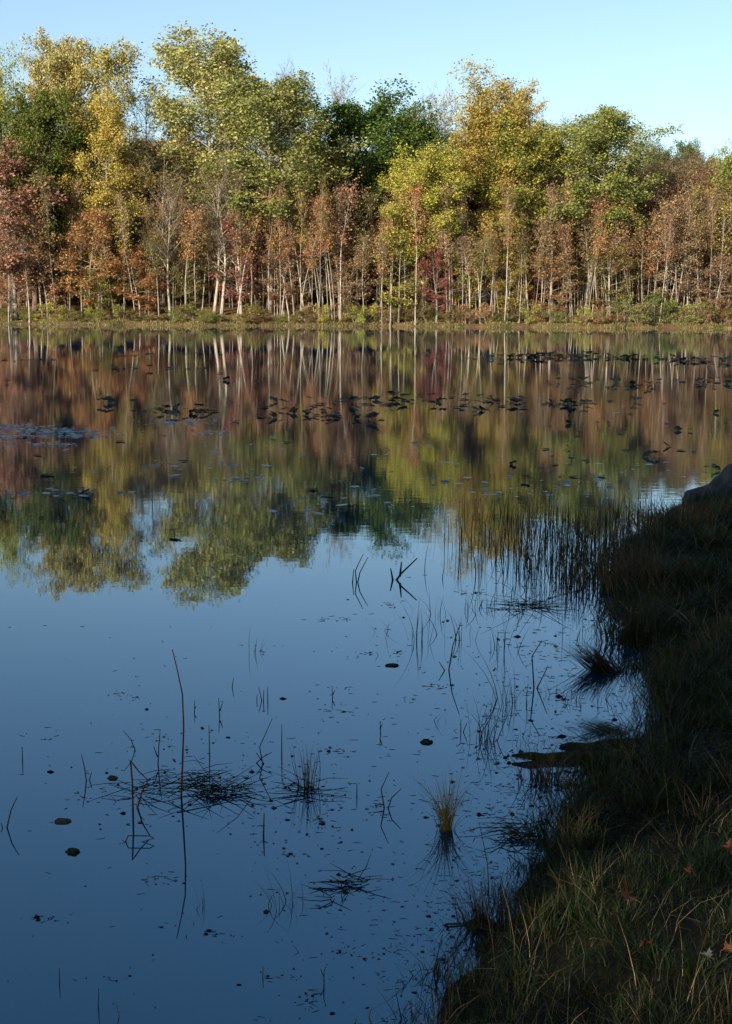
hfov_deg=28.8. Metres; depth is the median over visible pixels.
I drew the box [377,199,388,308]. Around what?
sapling tree
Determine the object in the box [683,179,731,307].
thin tree
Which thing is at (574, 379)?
lily clump
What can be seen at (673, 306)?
shore shrub
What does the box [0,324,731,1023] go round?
water
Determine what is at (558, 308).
maple tree
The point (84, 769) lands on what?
dead reed
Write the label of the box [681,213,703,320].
slender tree
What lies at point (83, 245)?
sapling tree
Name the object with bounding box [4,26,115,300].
tulip tree
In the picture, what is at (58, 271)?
understorey tree
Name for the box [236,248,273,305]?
understorey tree
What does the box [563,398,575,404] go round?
lily clump
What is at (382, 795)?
dead reed
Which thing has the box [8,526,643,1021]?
floating debris
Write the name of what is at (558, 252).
slender tree
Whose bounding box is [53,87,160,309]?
tulip tree
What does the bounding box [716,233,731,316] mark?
sapling tree
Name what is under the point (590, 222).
sapling tree
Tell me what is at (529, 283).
understorey tree
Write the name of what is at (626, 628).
bank tuft
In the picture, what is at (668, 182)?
thin tree
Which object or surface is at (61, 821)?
floating bark
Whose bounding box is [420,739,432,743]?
floating leaf
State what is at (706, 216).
slender tree
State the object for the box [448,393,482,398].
lily clump
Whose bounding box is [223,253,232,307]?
sapling tree
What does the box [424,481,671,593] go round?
reeds
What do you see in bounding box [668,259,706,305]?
understorey tree
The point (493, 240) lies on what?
slender tree
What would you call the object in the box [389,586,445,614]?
sedge tuft
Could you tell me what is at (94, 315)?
shore shrub
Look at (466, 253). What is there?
thin tree
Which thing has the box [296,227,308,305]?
sapling tree
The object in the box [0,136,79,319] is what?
maple tree
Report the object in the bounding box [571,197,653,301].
thin tree
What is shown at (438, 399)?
lily clump
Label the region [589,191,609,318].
slender tree
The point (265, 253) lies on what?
sapling tree
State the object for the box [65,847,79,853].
floating leaf
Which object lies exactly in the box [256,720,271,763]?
dead reed
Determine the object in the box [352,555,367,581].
bent reed
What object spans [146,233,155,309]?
sapling tree
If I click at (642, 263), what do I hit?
sapling tree
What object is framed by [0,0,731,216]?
sky
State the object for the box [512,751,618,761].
fallen log
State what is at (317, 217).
slender tree
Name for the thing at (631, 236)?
sapling tree
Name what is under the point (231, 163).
ridge tree
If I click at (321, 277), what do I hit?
sapling tree
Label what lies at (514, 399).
lily clump
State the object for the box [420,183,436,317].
slender tree
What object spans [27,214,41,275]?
sapling tree
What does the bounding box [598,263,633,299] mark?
understorey tree
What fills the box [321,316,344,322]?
shore shrub
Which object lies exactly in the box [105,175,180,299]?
thin tree
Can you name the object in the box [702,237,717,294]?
sapling tree
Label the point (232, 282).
understorey tree
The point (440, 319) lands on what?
shore shrub
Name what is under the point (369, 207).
slender tree
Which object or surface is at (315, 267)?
sapling tree
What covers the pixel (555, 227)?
slender tree
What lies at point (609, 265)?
slender tree
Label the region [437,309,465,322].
shore shrub
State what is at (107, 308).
shrub
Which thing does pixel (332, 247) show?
thin tree
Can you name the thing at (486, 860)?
dead reed
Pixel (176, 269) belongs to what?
sapling tree
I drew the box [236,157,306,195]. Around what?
back tree
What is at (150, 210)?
sapling tree
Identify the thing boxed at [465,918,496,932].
mossy clod
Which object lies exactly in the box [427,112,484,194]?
ridge tree
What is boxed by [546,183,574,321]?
slender tree
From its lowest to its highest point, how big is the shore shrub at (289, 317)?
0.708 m
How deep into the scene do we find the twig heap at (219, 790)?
5.54 m
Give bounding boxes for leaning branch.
[390,558,417,579]
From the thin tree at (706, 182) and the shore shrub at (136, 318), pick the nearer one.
the shore shrub at (136, 318)
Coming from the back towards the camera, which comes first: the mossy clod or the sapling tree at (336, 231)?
the sapling tree at (336, 231)
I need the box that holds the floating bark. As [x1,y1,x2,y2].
[54,818,71,824]
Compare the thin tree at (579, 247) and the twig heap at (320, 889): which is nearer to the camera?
the twig heap at (320, 889)
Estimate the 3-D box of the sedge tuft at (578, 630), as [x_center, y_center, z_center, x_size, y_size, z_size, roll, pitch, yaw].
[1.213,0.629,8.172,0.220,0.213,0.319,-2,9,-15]
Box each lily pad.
[103,396,114,402]
[270,396,277,401]
[642,450,651,456]
[712,463,720,470]
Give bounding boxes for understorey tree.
[0,236,24,310]
[0,272,11,307]
[1,233,41,307]
[31,228,75,309]
[42,217,86,307]
[58,216,96,308]
[79,257,133,305]
[103,257,143,307]
[130,235,164,305]
[143,256,180,294]
[154,247,189,305]
[181,246,228,301]
[182,239,235,301]
[204,225,239,302]
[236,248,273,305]
[245,240,304,307]
[273,244,319,309]
[273,246,318,309]
[304,219,360,308]
[324,226,375,306]
[338,261,375,305]
[355,221,400,304]
[383,255,429,309]
[403,219,438,302]
[417,236,467,310]
[429,261,467,308]
[447,222,486,298]
[476,218,512,294]
[488,259,540,307]
[509,228,548,299]
[516,238,574,308]
[553,258,587,304]
[555,231,605,305]
[582,223,621,297]
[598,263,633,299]
[622,221,659,297]
[633,217,683,310]
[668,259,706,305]
[670,247,711,306]
[697,251,731,302]
[708,258,731,307]
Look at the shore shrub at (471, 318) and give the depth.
108.36 m
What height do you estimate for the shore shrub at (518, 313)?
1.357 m
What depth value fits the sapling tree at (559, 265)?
111.24 m
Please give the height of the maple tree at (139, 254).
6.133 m
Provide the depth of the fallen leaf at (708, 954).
3.85 m
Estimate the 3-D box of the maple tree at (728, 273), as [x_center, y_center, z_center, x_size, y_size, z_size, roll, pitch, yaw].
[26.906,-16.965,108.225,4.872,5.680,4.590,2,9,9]
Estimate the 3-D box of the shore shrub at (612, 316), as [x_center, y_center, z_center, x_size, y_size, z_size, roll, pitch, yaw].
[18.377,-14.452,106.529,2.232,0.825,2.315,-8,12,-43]
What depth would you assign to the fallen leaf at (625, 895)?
4.24 m
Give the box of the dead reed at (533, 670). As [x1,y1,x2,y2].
[532,640,547,687]
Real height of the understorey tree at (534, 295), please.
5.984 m
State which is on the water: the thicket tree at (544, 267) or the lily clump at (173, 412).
the lily clump at (173, 412)
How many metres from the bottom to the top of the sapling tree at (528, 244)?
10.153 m
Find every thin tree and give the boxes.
[1,210,63,299]
[39,163,87,301]
[63,189,116,291]
[69,181,147,297]
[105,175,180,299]
[116,194,207,288]
[143,191,201,291]
[173,171,228,293]
[188,204,254,293]
[250,193,308,295]
[253,218,299,287]
[285,190,359,297]
[328,207,376,281]
[330,175,388,301]
[366,172,416,302]
[386,206,431,301]
[432,192,481,303]
[476,169,534,303]
[504,191,575,304]
[535,176,592,300]
[555,175,605,299]
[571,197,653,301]
[606,160,668,283]
[610,175,662,292]
[631,186,699,277]
[655,161,700,293]
[661,160,731,303]
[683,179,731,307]
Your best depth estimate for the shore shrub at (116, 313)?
107.88 m
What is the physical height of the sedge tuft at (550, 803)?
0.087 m
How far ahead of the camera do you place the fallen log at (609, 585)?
9.46 m
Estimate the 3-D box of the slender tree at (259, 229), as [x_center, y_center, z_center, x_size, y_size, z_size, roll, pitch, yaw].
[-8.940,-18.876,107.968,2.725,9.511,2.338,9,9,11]
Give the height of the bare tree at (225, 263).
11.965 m
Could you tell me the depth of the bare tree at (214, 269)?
108.75 m
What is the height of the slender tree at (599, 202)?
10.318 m
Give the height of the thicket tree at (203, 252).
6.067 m
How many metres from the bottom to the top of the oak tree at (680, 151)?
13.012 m
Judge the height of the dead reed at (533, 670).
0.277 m
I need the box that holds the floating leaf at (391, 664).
[385,663,399,666]
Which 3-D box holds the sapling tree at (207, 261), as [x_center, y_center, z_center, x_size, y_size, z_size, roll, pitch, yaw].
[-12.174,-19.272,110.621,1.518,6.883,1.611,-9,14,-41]
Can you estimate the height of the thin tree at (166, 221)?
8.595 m
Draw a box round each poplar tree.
[412,54,531,297]
[438,84,542,305]
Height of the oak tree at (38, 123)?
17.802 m
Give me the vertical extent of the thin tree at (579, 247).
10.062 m
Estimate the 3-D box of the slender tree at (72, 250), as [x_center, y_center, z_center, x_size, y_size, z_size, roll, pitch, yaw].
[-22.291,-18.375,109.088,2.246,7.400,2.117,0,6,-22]
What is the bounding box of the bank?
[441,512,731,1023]
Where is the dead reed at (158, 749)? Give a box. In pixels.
[153,729,160,763]
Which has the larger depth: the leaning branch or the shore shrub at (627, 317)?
the shore shrub at (627, 317)
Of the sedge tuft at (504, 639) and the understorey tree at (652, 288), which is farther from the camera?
the understorey tree at (652, 288)
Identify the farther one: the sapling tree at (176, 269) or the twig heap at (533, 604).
the sapling tree at (176, 269)
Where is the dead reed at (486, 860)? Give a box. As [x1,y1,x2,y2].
[479,823,488,894]
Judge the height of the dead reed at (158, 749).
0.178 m
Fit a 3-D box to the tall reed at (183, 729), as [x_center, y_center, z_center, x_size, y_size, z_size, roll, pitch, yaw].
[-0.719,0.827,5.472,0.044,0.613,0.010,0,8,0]
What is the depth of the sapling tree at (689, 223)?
110.04 m
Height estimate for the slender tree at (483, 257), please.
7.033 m
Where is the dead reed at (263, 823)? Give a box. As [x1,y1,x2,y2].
[263,813,264,835]
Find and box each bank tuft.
[494,734,582,785]
[523,798,625,849]
[575,579,703,648]
[579,538,711,597]
[614,492,731,534]
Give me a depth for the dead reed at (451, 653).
7.41 m
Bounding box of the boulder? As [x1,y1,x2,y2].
[682,463,731,501]
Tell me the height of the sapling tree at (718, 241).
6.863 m
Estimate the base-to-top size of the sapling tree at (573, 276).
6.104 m
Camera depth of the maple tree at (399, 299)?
107.99 m
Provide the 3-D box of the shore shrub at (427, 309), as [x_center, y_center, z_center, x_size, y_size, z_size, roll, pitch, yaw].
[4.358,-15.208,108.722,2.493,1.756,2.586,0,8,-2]
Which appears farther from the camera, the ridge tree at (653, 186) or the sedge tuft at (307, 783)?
the ridge tree at (653, 186)
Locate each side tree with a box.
[0,85,19,215]
[717,183,731,276]
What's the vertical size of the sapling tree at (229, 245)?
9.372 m
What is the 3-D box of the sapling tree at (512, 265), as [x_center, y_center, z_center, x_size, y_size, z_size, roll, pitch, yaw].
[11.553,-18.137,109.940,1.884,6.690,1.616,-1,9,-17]
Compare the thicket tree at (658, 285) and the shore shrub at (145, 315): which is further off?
the thicket tree at (658, 285)
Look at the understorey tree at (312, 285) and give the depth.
111.44 m
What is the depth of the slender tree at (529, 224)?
108.81 m
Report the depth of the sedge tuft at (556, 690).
6.92 m
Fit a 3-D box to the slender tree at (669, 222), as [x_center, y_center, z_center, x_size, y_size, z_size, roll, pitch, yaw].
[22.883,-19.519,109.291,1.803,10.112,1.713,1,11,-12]
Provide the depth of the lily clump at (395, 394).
28.16 m
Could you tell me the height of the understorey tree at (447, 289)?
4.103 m
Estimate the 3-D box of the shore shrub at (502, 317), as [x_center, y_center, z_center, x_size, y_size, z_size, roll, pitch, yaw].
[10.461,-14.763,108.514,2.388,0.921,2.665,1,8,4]
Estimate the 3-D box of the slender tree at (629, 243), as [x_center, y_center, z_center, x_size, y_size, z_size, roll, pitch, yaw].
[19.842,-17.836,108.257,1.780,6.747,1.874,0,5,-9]
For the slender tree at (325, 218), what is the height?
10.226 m
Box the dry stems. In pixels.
[348,491,731,1023]
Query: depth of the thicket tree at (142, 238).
121.36 m
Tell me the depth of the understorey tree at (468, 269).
111.83 m
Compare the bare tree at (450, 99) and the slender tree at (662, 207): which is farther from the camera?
the bare tree at (450, 99)
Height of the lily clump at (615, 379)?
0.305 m
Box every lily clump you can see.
[141,403,203,410]
[156,406,196,412]
[166,408,218,414]
[254,411,339,416]
[257,411,277,418]
[277,408,326,415]
[279,396,317,405]
[289,406,337,414]
[318,397,408,404]
[324,412,383,419]
[331,412,378,420]
[339,396,373,403]
[368,393,407,396]
[372,395,399,399]
[387,391,433,397]
[409,397,441,401]
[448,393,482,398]
[453,405,484,410]
[471,354,504,358]
[488,395,524,400]
[494,397,520,406]
[499,399,570,405]
[536,352,567,357]
[547,376,588,381]
[556,354,608,357]
[556,399,591,403]
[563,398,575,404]
[582,350,621,355]
[585,378,622,382]
[606,396,641,402]
[653,356,685,360]
[684,356,713,362]
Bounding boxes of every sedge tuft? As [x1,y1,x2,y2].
[251,865,311,910]
[289,744,326,791]
[386,597,433,641]
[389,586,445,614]
[402,761,480,831]
[422,866,544,931]
[424,612,479,640]
[463,649,549,710]
[464,588,494,611]
[465,695,515,744]
[467,587,554,621]
[490,621,529,652]
[505,721,545,748]
[507,859,533,877]
[511,570,565,599]
[520,790,573,814]
[525,676,577,702]
[562,605,602,642]
[570,682,623,706]
[602,642,639,675]
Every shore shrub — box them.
[0,305,26,319]
[0,308,18,319]
[16,308,37,320]
[20,313,31,319]
[30,314,49,320]
[36,301,65,320]
[46,309,70,320]
[55,306,84,320]
[63,310,91,321]
[77,305,101,320]
[86,311,104,321]
[99,314,113,320]
[111,301,125,319]
[115,307,143,320]
[123,314,150,320]
[131,314,160,320]
[137,314,167,320]
[149,313,169,320]
[165,309,185,321]
[170,302,194,322]
[179,305,206,321]
[196,309,217,321]
[208,314,225,321]
[216,314,229,321]
[220,314,243,321]
[231,310,261,323]
[241,302,269,323]
[252,316,274,322]
[270,314,287,321]
[277,315,298,321]
[291,309,308,322]
[293,309,316,322]
[298,302,329,322]
[314,304,331,321]
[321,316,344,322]
[335,302,360,321]
[342,304,365,322]
[348,308,379,321]
[364,303,386,321]
[376,309,396,321]
[385,303,401,321]
[394,313,414,321]
[405,309,426,321]
[407,301,437,322]
[423,309,446,321]
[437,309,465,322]
[440,310,460,322]
[454,301,471,323]
[464,308,480,323]
[471,302,496,322]
[484,315,499,322]
[492,313,517,322]
[501,307,530,322]
[519,304,541,323]
[524,306,551,322]
[541,310,560,323]
[554,312,573,322]
[564,314,586,323]
[571,306,594,324]
[592,304,609,323]
[595,307,618,323]
[600,313,625,323]
[609,291,637,322]
[620,298,660,323]
[637,288,675,322]
[656,304,683,323]
[661,298,691,323]
[670,305,699,323]
[676,299,710,322]
[689,302,719,323]
[701,303,720,323]
[715,310,731,324]
[717,306,731,325]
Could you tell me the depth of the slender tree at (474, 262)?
109.74 m
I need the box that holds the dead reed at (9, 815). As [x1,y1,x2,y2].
[1,798,16,827]
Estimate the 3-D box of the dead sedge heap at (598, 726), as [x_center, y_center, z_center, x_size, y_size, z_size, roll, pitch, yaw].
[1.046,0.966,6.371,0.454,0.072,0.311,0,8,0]
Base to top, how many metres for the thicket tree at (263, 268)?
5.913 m
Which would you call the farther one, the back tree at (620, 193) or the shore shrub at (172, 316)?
the back tree at (620, 193)
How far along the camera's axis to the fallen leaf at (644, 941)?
3.97 m
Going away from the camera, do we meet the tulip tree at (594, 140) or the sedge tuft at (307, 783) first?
the sedge tuft at (307, 783)
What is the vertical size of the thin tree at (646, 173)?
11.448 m
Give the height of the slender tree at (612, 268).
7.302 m
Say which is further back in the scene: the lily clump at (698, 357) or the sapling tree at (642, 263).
the sapling tree at (642, 263)
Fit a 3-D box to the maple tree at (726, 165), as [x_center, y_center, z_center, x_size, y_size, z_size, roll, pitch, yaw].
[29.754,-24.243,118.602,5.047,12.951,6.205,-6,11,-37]
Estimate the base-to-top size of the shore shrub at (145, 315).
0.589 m
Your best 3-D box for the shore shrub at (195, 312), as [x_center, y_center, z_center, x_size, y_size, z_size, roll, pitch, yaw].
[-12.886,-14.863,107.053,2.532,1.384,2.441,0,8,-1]
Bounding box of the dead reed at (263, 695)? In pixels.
[259,687,267,700]
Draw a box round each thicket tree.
[67,229,137,291]
[108,204,151,281]
[123,201,183,279]
[131,222,205,285]
[197,210,241,277]
[226,236,302,290]
[305,211,385,291]
[457,231,509,293]
[513,251,562,288]
[520,238,581,289]
[553,231,622,290]
[651,231,718,288]
[691,218,731,294]
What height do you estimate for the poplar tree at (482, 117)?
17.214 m
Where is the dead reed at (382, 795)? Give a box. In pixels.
[373,772,400,807]
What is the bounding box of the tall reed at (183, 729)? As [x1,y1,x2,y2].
[172,650,183,795]
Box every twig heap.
[89,769,207,807]
[138,760,254,795]
[149,756,272,798]
[266,768,347,797]
[301,878,349,900]
[311,854,390,902]
[463,808,571,849]
[486,574,576,608]
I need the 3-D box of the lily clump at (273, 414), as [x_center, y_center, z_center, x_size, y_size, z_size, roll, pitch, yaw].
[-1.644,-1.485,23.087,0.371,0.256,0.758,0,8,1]
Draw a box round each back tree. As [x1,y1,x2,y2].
[112,135,200,208]
[155,134,232,211]
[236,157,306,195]
[519,165,580,210]
[560,146,620,207]
[589,161,645,211]
[638,156,692,187]
[657,160,713,271]
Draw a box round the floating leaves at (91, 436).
[0,397,698,514]
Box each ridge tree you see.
[95,106,150,260]
[127,132,175,203]
[134,144,202,215]
[159,122,205,212]
[184,127,280,203]
[221,124,298,279]
[415,109,463,157]
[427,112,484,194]
[532,113,578,187]
[539,144,587,202]
[545,121,660,204]
[614,157,671,293]
[638,139,724,209]
[660,156,731,198]
[676,142,730,202]
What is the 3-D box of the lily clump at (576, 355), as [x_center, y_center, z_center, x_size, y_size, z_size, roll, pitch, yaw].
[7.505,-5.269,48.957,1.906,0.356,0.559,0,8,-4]
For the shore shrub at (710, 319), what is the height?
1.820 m
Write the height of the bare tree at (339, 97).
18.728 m
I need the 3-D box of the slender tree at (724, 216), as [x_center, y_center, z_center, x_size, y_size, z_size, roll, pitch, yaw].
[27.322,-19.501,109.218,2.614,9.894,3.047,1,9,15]
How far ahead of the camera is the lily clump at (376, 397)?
27.71 m
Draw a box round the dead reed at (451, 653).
[439,623,460,670]
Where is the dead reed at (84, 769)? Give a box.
[81,754,91,779]
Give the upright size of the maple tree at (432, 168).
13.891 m
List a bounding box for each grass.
[0,318,731,328]
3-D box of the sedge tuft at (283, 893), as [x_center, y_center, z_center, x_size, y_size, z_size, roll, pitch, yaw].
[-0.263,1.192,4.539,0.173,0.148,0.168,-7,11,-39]
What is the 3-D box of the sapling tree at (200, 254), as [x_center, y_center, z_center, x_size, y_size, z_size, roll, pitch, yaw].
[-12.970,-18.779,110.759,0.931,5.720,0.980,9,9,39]
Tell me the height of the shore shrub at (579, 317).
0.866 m
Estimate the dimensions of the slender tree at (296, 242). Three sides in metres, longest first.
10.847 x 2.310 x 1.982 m
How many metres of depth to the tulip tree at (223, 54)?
111.32 m
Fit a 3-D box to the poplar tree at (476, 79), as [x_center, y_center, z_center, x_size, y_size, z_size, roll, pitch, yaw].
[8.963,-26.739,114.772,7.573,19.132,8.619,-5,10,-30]
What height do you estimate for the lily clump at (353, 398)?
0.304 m
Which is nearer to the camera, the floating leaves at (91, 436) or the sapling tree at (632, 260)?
the floating leaves at (91, 436)
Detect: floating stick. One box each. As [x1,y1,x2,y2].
[122,835,153,841]
[176,787,232,800]
[443,923,464,925]
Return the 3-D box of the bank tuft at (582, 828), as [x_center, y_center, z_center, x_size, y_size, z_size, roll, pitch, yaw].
[0.760,1.084,5.005,0.444,0.184,0.360,0,8,0]
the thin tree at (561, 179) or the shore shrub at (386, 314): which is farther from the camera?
the thin tree at (561, 179)
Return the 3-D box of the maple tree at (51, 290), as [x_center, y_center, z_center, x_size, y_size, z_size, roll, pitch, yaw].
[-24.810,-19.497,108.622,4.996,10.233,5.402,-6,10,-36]
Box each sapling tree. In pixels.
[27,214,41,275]
[64,189,79,308]
[77,206,90,312]
[112,227,127,284]
[139,198,158,313]
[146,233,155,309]
[154,203,167,310]
[169,235,182,307]
[172,188,189,303]
[178,239,185,305]
[180,211,197,286]
[196,238,202,285]
[203,223,215,306]
[208,218,220,307]
[211,237,220,296]
[222,197,232,312]
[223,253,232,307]
[255,218,266,310]
[259,240,266,291]
[260,228,265,310]
[290,200,304,313]
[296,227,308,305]
[305,192,317,313]
[307,234,321,313]
[316,243,326,307]
[325,190,336,290]
[330,202,342,315]
[333,196,347,313]
[347,219,359,313]
[359,230,380,309]
[362,188,378,313]
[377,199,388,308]
[380,191,397,317]
[393,250,401,280]
[398,227,411,313]
[428,239,443,316]
[452,235,469,295]
[457,216,477,312]
[478,192,492,309]
[491,212,509,307]
[497,225,506,313]
[507,236,524,318]
[520,198,533,317]
[526,226,535,278]
[531,222,543,306]
[536,217,543,315]
[548,187,562,312]
[554,234,565,304]
[567,239,577,312]
[576,236,589,311]
[580,193,594,283]
[587,234,598,300]
[608,221,618,310]
[623,237,644,311]
[627,195,637,302]
[635,237,645,314]
[636,216,648,312]
[647,233,662,317]
[648,206,657,314]
[667,188,682,289]
[669,205,684,317]
[672,206,683,312]
[682,190,700,309]
[695,209,707,303]
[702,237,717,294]
[713,235,724,318]
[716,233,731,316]
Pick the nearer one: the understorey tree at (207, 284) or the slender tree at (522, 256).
the slender tree at (522, 256)
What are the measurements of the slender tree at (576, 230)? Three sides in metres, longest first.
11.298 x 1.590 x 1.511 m
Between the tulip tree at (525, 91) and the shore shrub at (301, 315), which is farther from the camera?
the tulip tree at (525, 91)
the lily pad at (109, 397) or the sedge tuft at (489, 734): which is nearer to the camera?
the sedge tuft at (489, 734)
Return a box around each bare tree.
[120,75,172,219]
[146,165,197,313]
[179,144,244,314]
[189,162,250,314]
[215,139,271,317]
[272,56,314,202]
[315,60,363,153]
[387,87,434,283]
[418,79,462,142]
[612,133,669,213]
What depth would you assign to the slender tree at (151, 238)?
106.82 m
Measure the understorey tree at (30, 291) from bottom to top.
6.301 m
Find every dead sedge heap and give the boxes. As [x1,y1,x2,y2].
[552,636,623,675]
[554,713,639,737]
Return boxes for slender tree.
[0,185,19,322]
[8,231,35,322]
[16,207,30,315]
[23,240,52,318]
[38,181,58,316]
[63,224,86,309]
[68,176,90,311]
[86,208,112,318]
[91,215,115,318]
[92,202,118,314]
[112,188,135,318]
[112,193,143,319]
[134,228,168,318]
[144,204,162,314]
[164,184,179,318]
[174,204,205,320]
[181,207,211,316]
[199,198,226,310]
[227,207,249,312]
[227,209,272,319]
[229,184,261,318]
[239,225,259,313]
[255,218,266,312]
[258,190,282,318]
[260,193,278,320]
[263,188,282,318]
[266,238,290,320]
[271,197,300,320]
[272,183,290,316]
[273,179,288,319]
[275,193,309,322]
[277,182,302,281]
[291,171,308,310]
[294,197,327,314]
[296,216,314,317]
[298,223,327,317]
[299,216,323,317]
[303,201,319,306]
[304,186,335,319]
[305,192,335,321]
[313,174,330,321]
[315,190,338,322]
[325,212,347,318]
[326,172,362,321]
[331,173,350,289]
[347,184,387,314]
[349,231,379,317]
[369,233,392,319]
[374,225,391,320]
[375,192,402,319]
[379,198,407,321]
[382,210,402,325]
[391,177,411,321]
[401,170,426,325]
[413,237,425,304]
[414,197,433,320]
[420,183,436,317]
[428,208,464,321]
[434,202,464,319]
[434,206,447,320]
[436,179,454,301]
[448,233,483,323]
[451,174,469,306]
[452,197,469,322]
[454,185,471,293]
[467,226,483,318]
[467,232,488,318]
[469,232,496,323]
[474,219,510,320]
[478,213,499,319]
[480,225,504,315]
[484,216,495,315]
[496,170,518,320]
[497,205,522,321]
[497,219,517,316]
[511,184,533,310]
[512,236,531,322]
[513,212,541,321]
[514,173,540,322]
[528,230,561,321]
[533,213,550,308]
[537,192,562,317]
[538,176,565,303]
[545,180,563,321]
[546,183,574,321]
[546,194,580,318]
[555,222,574,317]
[559,177,581,315]
[560,222,576,321]
[569,214,604,314]
[572,170,589,285]
[583,190,622,316]
[584,208,603,308]
[587,205,610,320]
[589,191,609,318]
[591,204,605,289]
[591,226,610,313]
[600,226,616,317]
[602,234,621,320]
[609,195,643,311]
[610,216,636,322]
[619,234,638,319]
[630,218,645,313]
[632,215,656,321]
[641,227,663,316]
[641,234,662,322]
[642,194,687,320]
[649,212,682,322]
[656,193,680,290]
[656,205,686,323]
[658,200,681,322]
[671,190,701,314]
[677,231,708,307]
[679,172,702,316]
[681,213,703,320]
[683,215,709,317]
[694,202,721,311]
[704,177,721,317]
[709,192,731,319]
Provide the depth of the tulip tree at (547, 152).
109.60 m
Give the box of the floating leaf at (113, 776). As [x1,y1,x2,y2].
[107,775,117,779]
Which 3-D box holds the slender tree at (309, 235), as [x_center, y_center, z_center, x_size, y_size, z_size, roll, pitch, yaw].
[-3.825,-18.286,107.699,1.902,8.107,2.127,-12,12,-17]
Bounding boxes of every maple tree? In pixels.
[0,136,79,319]
[0,240,35,321]
[3,190,74,319]
[52,204,126,307]
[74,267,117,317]
[103,242,171,315]
[105,126,226,304]
[164,212,216,302]
[207,208,277,313]
[256,230,321,314]
[294,149,351,300]
[321,242,383,310]
[369,224,435,322]
[372,138,478,317]
[413,242,460,321]
[445,205,496,312]
[486,242,534,320]
[524,252,582,321]
[578,240,641,317]
[619,175,684,307]
[643,219,710,322]
[659,178,731,309]
[685,156,719,211]
[688,251,731,322]
[696,142,731,281]
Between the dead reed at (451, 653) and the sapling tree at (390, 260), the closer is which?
the dead reed at (451, 653)
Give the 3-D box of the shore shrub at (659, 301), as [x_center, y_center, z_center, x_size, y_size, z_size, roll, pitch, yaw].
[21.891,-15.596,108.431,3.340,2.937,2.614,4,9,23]
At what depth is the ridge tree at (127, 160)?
124.76 m
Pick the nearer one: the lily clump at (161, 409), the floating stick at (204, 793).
the floating stick at (204, 793)
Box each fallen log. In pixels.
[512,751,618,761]
[559,736,659,748]
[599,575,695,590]
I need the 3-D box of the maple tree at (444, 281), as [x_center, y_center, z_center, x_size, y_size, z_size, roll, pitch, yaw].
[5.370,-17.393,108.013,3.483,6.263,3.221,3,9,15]
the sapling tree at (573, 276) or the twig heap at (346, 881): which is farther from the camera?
the sapling tree at (573, 276)
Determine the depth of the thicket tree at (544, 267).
118.71 m
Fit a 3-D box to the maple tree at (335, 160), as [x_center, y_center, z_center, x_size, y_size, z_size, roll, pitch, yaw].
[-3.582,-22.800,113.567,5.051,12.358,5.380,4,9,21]
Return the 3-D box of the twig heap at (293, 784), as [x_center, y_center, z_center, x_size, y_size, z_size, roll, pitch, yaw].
[-0.226,1.059,5.557,0.340,0.066,0.232,0,8,0]
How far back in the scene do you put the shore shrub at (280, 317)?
108.00 m
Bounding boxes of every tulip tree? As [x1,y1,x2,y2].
[0,41,32,295]
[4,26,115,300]
[48,35,147,299]
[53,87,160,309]
[135,20,298,293]
[180,68,371,312]
[452,110,591,307]
[493,75,561,299]
[532,104,689,310]
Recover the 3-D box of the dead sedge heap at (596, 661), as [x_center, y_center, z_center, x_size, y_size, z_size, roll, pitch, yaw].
[1.156,0.754,7.418,0.411,0.186,0.275,-3,9,-22]
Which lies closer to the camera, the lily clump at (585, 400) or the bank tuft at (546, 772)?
the bank tuft at (546, 772)
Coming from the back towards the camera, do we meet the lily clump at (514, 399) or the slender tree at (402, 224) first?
the slender tree at (402, 224)
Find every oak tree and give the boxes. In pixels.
[0,82,96,310]
[280,73,439,294]
[357,106,482,300]
[643,138,674,194]
[667,137,705,187]
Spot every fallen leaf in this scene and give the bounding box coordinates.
[621,879,644,908]
[638,938,652,947]
[684,864,694,878]
[701,948,715,960]
[720,837,731,852]
[720,940,731,954]
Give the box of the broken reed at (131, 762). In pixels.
[130,760,149,808]
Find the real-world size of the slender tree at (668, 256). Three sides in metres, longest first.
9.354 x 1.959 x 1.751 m

